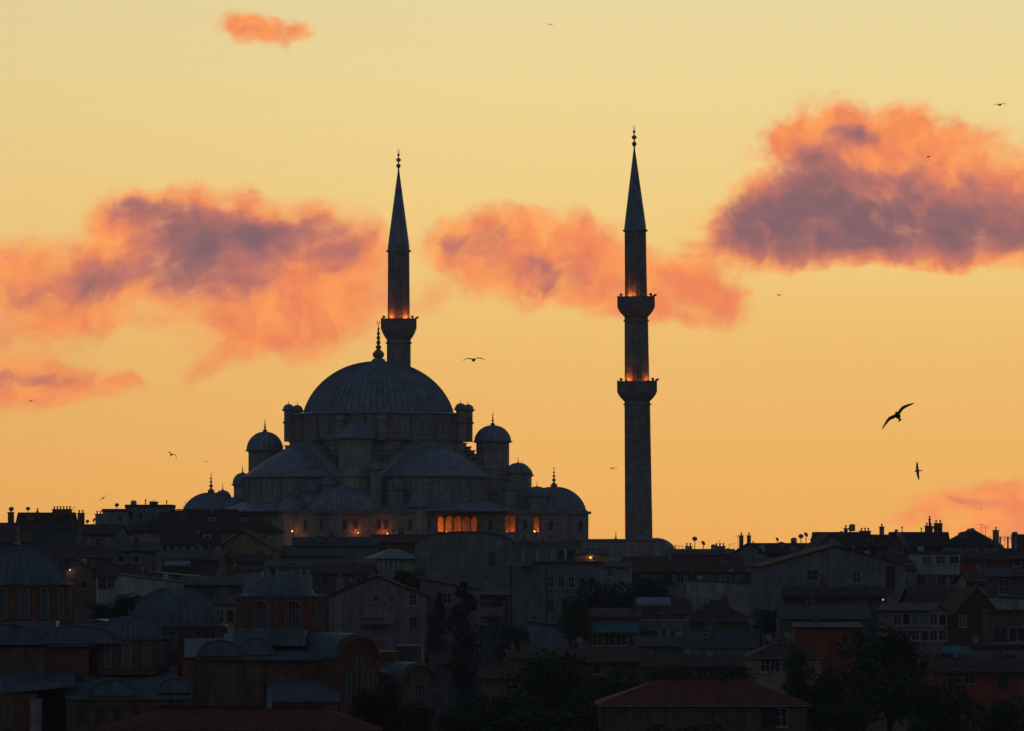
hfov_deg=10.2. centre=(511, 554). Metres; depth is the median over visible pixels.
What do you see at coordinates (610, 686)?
broadleaf tree
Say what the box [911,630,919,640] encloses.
window
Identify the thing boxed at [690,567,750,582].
house
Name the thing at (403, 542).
house
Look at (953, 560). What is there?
window
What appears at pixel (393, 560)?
pavilion
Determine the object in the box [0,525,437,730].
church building
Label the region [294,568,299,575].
window
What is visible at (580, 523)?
window
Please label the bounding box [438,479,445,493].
window
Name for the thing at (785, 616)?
house
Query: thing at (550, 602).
window
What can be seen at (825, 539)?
house
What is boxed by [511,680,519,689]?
window
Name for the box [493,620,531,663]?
broadleaf tree
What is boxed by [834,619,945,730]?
broadleaf tree
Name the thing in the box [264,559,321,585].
house
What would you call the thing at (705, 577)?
window
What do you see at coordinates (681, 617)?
window
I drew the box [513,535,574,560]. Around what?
house
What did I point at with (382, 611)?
house
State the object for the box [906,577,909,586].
window
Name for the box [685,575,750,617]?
house
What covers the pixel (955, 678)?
window
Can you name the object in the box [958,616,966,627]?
window
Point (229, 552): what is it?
window
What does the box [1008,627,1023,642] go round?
window
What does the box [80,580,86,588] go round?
window
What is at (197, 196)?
sky
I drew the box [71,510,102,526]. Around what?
house
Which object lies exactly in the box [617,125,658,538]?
minaret
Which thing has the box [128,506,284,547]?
house
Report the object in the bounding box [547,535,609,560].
house
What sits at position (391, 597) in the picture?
window
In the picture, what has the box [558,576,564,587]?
window
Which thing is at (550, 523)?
window
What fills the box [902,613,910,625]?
window
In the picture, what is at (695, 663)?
house
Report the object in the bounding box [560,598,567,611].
window
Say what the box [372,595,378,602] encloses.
window
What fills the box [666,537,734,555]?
house
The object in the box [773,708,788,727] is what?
window
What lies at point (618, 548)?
mosque courtyard
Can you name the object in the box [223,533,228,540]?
window
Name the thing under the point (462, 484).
window
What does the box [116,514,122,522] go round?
window
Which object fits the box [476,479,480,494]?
window
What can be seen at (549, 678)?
broadleaf tree
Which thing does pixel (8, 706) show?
window
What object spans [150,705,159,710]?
window
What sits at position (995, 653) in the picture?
window
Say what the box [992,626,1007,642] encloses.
window
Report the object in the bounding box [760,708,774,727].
window
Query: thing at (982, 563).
window
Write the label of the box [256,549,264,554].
window
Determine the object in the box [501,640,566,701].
house
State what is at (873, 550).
window
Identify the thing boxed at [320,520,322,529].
window
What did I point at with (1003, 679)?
window
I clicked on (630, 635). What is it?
window
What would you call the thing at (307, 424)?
window
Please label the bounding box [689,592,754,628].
house
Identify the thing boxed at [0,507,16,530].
house
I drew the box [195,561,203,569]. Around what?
window
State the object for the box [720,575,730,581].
window
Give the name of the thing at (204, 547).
window
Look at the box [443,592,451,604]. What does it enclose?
window
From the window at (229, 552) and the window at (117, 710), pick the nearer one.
the window at (117, 710)
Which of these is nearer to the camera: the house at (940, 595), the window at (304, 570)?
the house at (940, 595)
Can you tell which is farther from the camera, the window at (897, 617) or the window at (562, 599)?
the window at (562, 599)
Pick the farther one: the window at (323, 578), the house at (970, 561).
the house at (970, 561)
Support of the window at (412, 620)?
in the house at (382, 611)
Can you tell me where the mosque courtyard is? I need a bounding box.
[573,533,674,560]
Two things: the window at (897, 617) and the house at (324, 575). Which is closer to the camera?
the window at (897, 617)
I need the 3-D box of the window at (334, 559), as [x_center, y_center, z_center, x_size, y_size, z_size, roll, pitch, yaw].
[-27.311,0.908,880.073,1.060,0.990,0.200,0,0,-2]
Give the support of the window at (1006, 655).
in the house at (998, 650)
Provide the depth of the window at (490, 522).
981.54 m
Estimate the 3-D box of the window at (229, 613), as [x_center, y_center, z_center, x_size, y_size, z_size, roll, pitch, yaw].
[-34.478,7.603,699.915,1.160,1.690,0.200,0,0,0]
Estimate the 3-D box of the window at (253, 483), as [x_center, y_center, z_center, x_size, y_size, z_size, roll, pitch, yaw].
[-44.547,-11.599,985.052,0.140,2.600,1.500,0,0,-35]
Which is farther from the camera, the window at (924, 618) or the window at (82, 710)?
the window at (924, 618)
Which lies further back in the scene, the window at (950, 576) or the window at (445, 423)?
the window at (445, 423)
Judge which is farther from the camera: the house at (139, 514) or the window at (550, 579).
the house at (139, 514)
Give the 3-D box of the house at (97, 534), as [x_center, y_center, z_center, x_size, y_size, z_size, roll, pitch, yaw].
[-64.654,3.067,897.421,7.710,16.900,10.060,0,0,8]
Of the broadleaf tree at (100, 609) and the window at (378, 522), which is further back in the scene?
the window at (378, 522)
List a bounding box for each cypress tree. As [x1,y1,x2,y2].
[424,593,451,665]
[444,582,485,712]
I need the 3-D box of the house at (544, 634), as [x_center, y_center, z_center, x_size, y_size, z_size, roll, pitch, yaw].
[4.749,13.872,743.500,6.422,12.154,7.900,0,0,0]
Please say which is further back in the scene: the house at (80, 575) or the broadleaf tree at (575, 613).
the house at (80, 575)
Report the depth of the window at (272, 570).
837.91 m
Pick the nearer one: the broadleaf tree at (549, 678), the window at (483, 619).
the broadleaf tree at (549, 678)
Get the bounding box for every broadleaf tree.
[87,600,113,618]
[102,592,142,618]
[350,682,404,730]
[384,700,435,730]
[389,568,426,589]
[437,688,533,730]
[488,647,603,730]
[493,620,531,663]
[555,594,590,647]
[559,575,634,644]
[585,667,644,729]
[622,574,675,601]
[691,663,756,681]
[753,607,775,645]
[780,664,857,730]
[783,648,817,691]
[798,699,871,730]
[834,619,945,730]
[906,681,990,730]
[979,693,1023,730]
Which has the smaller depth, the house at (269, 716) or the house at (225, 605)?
the house at (269, 716)
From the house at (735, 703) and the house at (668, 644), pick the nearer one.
the house at (735, 703)
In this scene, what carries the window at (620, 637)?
in the house at (614, 627)
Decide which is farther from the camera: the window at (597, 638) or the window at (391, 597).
the window at (597, 638)
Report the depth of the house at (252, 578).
768.00 m
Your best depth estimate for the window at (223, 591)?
745.08 m
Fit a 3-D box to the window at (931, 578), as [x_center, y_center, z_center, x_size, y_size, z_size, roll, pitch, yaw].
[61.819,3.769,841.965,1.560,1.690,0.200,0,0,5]
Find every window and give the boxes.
[4,702,12,726]
[63,559,69,566]
[78,705,87,725]
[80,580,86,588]
[90,559,96,566]
[95,705,104,725]
[96,538,101,545]
[98,578,106,588]
[107,578,114,588]
[113,705,122,722]
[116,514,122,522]
[117,555,124,563]
[124,552,131,556]
[129,510,132,519]
[132,555,139,563]
[132,705,140,716]
[138,512,143,519]
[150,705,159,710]
[169,545,174,550]
[177,545,182,550]
[185,545,191,550]
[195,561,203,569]
[202,545,207,550]
[218,610,224,623]
[220,588,226,594]
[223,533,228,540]
[226,610,234,623]
[227,550,233,554]
[251,480,255,494]
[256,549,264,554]
[265,480,272,494]
[270,568,275,574]
[285,479,293,494]
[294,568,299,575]
[301,568,307,575]
[303,520,306,529]
[305,420,309,433]
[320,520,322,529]
[321,576,326,583]
[322,419,328,433]
[332,557,336,562]
[342,520,346,529]
[353,520,357,529]
[355,576,360,583]
[371,419,377,432]
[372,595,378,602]
[376,520,381,529]
[383,520,388,529]
[388,594,395,605]
[398,419,405,432]
[408,520,412,529]
[408,617,417,629]
[409,594,416,605]
[415,479,423,493]
[422,419,429,433]
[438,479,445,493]
[443,420,447,433]
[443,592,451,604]
[459,479,466,493]
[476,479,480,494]
[480,616,486,623]
[486,480,487,494]
[487,520,492,530]
[489,553,495,563]
[493,596,501,606]
[494,616,500,623]
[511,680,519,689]
[522,520,527,530]
[547,576,553,588]
[547,598,554,611]
[548,521,553,530]
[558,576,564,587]
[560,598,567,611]
[568,576,574,587]
[578,521,583,530]
[578,576,584,587]
[589,576,595,587]
[592,633,602,646]
[592,664,601,674]
[603,633,614,646]
[607,569,612,576]
[615,633,626,646]
[627,633,637,646]
[632,574,639,582]
[640,614,648,620]
[648,614,655,620]
[649,707,664,725]
[653,649,660,653]
[655,614,662,620]
[662,614,669,620]
[664,573,671,583]
[670,614,678,620]
[676,573,683,583]
[677,614,685,620]
[703,575,713,580]
[704,621,711,628]
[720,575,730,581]
[759,659,770,672]
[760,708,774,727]
[769,659,780,672]
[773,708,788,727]
[806,570,818,581]
[852,572,860,582]
[858,600,865,604]
[871,548,876,554]
[886,566,894,588]
[893,613,901,625]
[897,546,902,552]
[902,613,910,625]
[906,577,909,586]
[911,614,919,625]
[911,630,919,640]
[916,574,926,585]
[920,614,928,625]
[920,630,928,641]
[921,556,931,564]
[927,574,936,585]
[929,614,937,625]
[929,630,937,641]
[935,556,945,564]
[937,574,946,585]
[938,614,947,625]
[938,630,947,641]
[946,669,962,684]
[947,574,956,585]
[949,556,958,564]
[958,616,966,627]
[963,669,975,684]
[966,581,972,586]
[976,580,984,590]
[978,561,984,569]
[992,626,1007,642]
[992,650,1000,656]
[997,674,1008,688]
[999,579,1009,594]
[1005,654,1015,656]
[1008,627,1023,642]
[1013,557,1021,566]
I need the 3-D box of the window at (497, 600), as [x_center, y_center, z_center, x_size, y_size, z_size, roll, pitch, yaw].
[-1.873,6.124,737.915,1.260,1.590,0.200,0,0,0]
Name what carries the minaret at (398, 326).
on the mosque building at (376, 445)
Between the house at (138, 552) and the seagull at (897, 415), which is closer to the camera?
the seagull at (897, 415)
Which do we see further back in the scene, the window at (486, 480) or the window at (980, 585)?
the window at (486, 480)
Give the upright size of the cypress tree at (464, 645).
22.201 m
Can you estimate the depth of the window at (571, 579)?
785.23 m
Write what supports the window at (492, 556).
in the apartment house at (472, 558)
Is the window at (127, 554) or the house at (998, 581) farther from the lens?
the window at (127, 554)
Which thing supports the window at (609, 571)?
in the house at (615, 571)
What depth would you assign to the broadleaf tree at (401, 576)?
798.95 m
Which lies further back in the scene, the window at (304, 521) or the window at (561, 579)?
the window at (304, 521)
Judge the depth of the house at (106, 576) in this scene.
762.48 m
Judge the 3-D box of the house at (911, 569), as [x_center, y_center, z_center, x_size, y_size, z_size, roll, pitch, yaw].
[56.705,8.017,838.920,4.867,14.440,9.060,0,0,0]
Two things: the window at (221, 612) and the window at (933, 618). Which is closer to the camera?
the window at (221, 612)
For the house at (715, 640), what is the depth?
691.02 m
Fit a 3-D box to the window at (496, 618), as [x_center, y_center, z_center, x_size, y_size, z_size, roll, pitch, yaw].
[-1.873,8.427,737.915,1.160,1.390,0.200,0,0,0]
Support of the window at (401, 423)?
in the mosque building at (376, 445)
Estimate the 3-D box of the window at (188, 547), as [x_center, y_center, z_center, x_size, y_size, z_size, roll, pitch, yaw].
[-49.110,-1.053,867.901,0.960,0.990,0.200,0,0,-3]
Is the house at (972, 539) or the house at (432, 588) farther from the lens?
the house at (972, 539)
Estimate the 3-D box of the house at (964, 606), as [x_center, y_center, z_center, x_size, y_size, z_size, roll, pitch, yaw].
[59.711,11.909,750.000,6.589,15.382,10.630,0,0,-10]
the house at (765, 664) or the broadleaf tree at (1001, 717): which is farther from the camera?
the house at (765, 664)
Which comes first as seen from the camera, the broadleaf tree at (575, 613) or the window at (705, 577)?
the broadleaf tree at (575, 613)
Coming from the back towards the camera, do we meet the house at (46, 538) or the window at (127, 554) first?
the house at (46, 538)
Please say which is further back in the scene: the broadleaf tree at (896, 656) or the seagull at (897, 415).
the broadleaf tree at (896, 656)
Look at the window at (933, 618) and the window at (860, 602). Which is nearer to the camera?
the window at (933, 618)
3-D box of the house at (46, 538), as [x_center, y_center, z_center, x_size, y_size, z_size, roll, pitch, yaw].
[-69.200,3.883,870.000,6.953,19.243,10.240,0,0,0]
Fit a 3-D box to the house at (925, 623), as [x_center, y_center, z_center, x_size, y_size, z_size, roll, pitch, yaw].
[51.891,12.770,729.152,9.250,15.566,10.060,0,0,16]
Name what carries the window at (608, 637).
in the house at (614, 627)
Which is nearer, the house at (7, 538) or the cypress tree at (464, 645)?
the cypress tree at (464, 645)
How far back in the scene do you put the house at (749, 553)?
925.00 m
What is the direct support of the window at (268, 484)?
in the mosque building at (376, 445)
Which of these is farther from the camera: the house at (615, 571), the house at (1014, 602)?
the house at (615, 571)
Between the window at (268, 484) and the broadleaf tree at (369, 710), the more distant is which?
the window at (268, 484)
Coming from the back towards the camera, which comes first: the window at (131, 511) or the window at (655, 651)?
the window at (131, 511)
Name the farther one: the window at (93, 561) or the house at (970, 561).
the house at (970, 561)
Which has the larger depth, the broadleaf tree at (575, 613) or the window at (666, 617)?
the window at (666, 617)
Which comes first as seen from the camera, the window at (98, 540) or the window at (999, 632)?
the window at (999, 632)
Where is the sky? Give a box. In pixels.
[0,0,1023,549]
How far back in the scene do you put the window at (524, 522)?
985.86 m
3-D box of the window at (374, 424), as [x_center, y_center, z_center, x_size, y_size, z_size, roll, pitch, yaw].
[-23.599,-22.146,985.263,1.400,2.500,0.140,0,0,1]
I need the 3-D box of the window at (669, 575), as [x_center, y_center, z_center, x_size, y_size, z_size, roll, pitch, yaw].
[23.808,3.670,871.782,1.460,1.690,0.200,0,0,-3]
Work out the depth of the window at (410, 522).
972.00 m
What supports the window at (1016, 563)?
in the house at (970, 561)
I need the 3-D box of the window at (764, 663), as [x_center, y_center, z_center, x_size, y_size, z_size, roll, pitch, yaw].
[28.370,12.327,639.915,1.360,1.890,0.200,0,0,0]
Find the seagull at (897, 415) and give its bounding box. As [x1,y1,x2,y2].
[882,403,913,428]
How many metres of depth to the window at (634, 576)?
871.51 m
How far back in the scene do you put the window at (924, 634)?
724.45 m
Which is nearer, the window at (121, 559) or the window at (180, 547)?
the window at (121, 559)
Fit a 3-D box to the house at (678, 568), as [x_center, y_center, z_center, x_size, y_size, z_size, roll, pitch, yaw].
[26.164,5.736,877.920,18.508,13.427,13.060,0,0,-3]
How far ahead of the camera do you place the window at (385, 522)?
969.15 m
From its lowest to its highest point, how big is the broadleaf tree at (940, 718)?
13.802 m
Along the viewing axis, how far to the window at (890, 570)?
805.81 m
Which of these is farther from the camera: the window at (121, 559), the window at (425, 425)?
the window at (425, 425)
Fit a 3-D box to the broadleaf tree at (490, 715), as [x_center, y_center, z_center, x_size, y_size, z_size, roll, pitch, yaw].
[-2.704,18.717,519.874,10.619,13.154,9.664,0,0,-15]
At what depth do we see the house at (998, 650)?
667.95 m
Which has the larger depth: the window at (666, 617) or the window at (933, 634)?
the window at (666, 617)
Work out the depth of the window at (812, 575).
804.64 m
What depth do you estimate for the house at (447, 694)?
639.97 m
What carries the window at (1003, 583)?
in the house at (998, 581)
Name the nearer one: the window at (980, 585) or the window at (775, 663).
the window at (775, 663)
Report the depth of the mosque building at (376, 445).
985.32 m
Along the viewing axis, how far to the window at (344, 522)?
964.20 m
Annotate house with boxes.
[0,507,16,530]
[0,531,31,547]
[15,506,76,530]
[32,517,82,560]
[54,537,114,576]
[63,559,95,622]
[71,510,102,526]
[75,520,130,545]
[94,562,149,618]
[96,691,383,730]
[102,503,129,529]
[112,536,167,571]
[117,565,184,613]
[125,499,175,528]
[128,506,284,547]
[149,560,207,580]
[160,530,221,550]
[160,543,228,576]
[179,570,244,601]
[212,592,236,632]
[220,530,284,576]
[227,563,266,594]
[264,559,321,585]
[270,539,344,562]
[291,530,379,562]
[310,556,378,594]
[328,568,430,663]
[371,527,429,554]
[413,527,515,633]
[416,569,483,670]
[425,652,480,730]
[474,657,542,720]
[478,581,510,665]
[500,548,602,648]
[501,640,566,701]
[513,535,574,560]
[524,615,568,648]
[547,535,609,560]
[565,637,648,730]
[586,594,642,647]
[593,556,633,607]
[594,677,811,730]
[621,548,745,597]
[629,630,682,653]
[633,597,691,635]
[639,648,745,683]
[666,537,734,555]
[680,618,762,653]
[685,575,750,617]
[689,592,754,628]
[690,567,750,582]
[728,532,773,570]
[742,632,824,728]
[747,545,908,647]
[751,532,807,557]
[773,595,871,727]
[781,577,890,686]
[789,613,862,706]
[800,525,849,550]
[811,524,866,552]
[858,524,890,559]
[875,597,947,708]
[884,529,911,560]
[888,516,949,554]
[893,560,916,586]
[899,579,955,603]
[909,546,959,586]
[922,647,1023,730]
[939,526,1002,554]
[941,586,996,656]
[942,636,1023,656]
[953,565,984,594]
[954,545,1023,571]
[981,602,1023,644]
[983,567,1023,596]
[985,586,1023,609]
[999,532,1023,550]
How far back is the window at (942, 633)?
723.74 m
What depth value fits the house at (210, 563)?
825.10 m
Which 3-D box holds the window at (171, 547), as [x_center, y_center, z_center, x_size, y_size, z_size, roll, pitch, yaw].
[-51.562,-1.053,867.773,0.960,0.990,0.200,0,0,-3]
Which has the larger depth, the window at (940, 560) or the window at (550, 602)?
the window at (940, 560)
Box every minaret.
[381,150,418,366]
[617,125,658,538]
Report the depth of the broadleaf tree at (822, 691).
543.64 m
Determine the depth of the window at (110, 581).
761.81 m
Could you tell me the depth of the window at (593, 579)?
786.57 m
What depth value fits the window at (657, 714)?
534.96 m
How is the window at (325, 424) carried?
in the mosque building at (376, 445)
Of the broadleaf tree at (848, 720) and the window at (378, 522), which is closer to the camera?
the broadleaf tree at (848, 720)
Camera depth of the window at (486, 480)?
985.26 m
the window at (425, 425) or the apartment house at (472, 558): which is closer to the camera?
the apartment house at (472, 558)
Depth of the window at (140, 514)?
949.95 m
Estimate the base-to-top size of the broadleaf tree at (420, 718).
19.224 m
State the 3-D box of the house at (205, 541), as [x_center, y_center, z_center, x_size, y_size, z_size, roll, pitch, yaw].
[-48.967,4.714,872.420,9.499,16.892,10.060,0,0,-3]
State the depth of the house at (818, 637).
655.00 m
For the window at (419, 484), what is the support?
in the mosque building at (376, 445)
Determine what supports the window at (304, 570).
in the house at (301, 568)
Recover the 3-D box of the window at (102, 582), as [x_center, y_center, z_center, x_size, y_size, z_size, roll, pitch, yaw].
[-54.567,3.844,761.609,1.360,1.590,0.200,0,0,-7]
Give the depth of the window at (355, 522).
965.61 m
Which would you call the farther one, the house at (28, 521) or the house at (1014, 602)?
the house at (28, 521)
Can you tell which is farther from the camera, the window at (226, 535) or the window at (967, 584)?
the window at (226, 535)
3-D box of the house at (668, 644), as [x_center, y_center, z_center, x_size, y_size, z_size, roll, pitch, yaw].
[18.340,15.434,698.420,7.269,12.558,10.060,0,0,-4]
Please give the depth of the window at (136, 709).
434.70 m
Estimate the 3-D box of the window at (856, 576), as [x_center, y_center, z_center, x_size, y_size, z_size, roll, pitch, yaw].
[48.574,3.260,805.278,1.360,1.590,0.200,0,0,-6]
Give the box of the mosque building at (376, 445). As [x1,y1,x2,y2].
[182,321,590,547]
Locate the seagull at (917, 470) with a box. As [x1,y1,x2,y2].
[915,462,921,479]
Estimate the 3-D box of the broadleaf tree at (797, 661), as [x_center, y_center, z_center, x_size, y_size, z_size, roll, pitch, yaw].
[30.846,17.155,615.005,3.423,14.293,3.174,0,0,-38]
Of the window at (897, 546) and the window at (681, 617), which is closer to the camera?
the window at (681, 617)
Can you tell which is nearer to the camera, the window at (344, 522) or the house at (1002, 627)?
the house at (1002, 627)
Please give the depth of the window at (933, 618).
724.09 m
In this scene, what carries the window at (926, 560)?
in the apartment house at (935, 570)
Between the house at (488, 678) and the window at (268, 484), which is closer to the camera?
the house at (488, 678)
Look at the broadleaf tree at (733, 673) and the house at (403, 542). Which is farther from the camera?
the house at (403, 542)
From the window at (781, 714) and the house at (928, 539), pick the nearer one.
the window at (781, 714)
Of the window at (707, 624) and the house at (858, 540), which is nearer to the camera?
the window at (707, 624)
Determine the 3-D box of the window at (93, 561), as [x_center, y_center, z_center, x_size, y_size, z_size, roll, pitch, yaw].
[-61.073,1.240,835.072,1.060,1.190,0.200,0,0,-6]
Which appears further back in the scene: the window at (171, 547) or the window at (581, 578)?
the window at (171, 547)
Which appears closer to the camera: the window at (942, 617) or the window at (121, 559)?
the window at (942, 617)
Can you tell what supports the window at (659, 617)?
in the house at (663, 614)
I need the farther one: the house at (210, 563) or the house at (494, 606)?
the house at (210, 563)
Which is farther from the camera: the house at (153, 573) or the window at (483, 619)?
the house at (153, 573)
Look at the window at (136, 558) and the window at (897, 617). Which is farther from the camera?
the window at (136, 558)
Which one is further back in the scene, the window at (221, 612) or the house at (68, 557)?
the house at (68, 557)
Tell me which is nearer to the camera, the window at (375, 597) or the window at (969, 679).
the window at (969, 679)
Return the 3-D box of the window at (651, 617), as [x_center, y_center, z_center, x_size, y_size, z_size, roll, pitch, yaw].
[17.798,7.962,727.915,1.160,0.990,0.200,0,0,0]
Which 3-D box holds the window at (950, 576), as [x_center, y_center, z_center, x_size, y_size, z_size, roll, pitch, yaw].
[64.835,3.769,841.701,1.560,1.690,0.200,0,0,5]
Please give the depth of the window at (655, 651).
693.81 m
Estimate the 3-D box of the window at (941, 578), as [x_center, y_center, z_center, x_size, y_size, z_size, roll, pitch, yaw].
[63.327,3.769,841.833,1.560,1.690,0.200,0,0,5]
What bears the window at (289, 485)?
in the mosque building at (376, 445)
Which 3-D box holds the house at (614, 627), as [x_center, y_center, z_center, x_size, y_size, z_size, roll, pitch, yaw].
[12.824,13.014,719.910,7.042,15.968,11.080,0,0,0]
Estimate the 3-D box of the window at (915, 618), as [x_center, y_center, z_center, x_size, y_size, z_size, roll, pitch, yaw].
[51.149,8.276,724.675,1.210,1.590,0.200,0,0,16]
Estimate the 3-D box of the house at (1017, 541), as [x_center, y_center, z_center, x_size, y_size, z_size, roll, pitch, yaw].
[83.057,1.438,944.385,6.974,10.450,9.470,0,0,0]
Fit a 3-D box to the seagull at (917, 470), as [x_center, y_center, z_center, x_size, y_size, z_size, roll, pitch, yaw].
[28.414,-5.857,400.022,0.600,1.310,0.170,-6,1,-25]
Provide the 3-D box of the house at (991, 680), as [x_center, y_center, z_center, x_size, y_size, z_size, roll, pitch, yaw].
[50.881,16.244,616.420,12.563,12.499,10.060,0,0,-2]
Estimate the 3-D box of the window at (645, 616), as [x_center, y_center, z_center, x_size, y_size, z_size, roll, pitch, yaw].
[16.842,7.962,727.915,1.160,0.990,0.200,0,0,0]
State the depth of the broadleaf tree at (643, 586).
788.56 m
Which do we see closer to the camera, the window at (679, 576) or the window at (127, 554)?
the window at (127, 554)
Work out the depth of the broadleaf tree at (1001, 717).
508.77 m
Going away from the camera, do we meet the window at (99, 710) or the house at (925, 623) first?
the window at (99, 710)
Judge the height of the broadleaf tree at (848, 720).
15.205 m
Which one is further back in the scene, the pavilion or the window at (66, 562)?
the pavilion
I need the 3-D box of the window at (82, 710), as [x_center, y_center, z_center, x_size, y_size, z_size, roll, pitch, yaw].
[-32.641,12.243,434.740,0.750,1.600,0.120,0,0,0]
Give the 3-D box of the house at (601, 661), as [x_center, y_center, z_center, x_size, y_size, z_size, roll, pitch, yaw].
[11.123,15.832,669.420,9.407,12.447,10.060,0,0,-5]
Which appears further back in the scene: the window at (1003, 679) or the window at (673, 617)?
the window at (673, 617)
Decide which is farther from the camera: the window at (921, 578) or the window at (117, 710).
the window at (921, 578)
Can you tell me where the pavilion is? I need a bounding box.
[363,547,414,588]
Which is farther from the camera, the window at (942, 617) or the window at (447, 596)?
the window at (942, 617)
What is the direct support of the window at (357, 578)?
in the house at (324, 575)
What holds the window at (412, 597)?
in the house at (382, 611)
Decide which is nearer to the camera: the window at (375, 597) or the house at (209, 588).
the window at (375, 597)
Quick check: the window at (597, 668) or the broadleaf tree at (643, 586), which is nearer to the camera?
the window at (597, 668)
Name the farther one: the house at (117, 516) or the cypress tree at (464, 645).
the house at (117, 516)

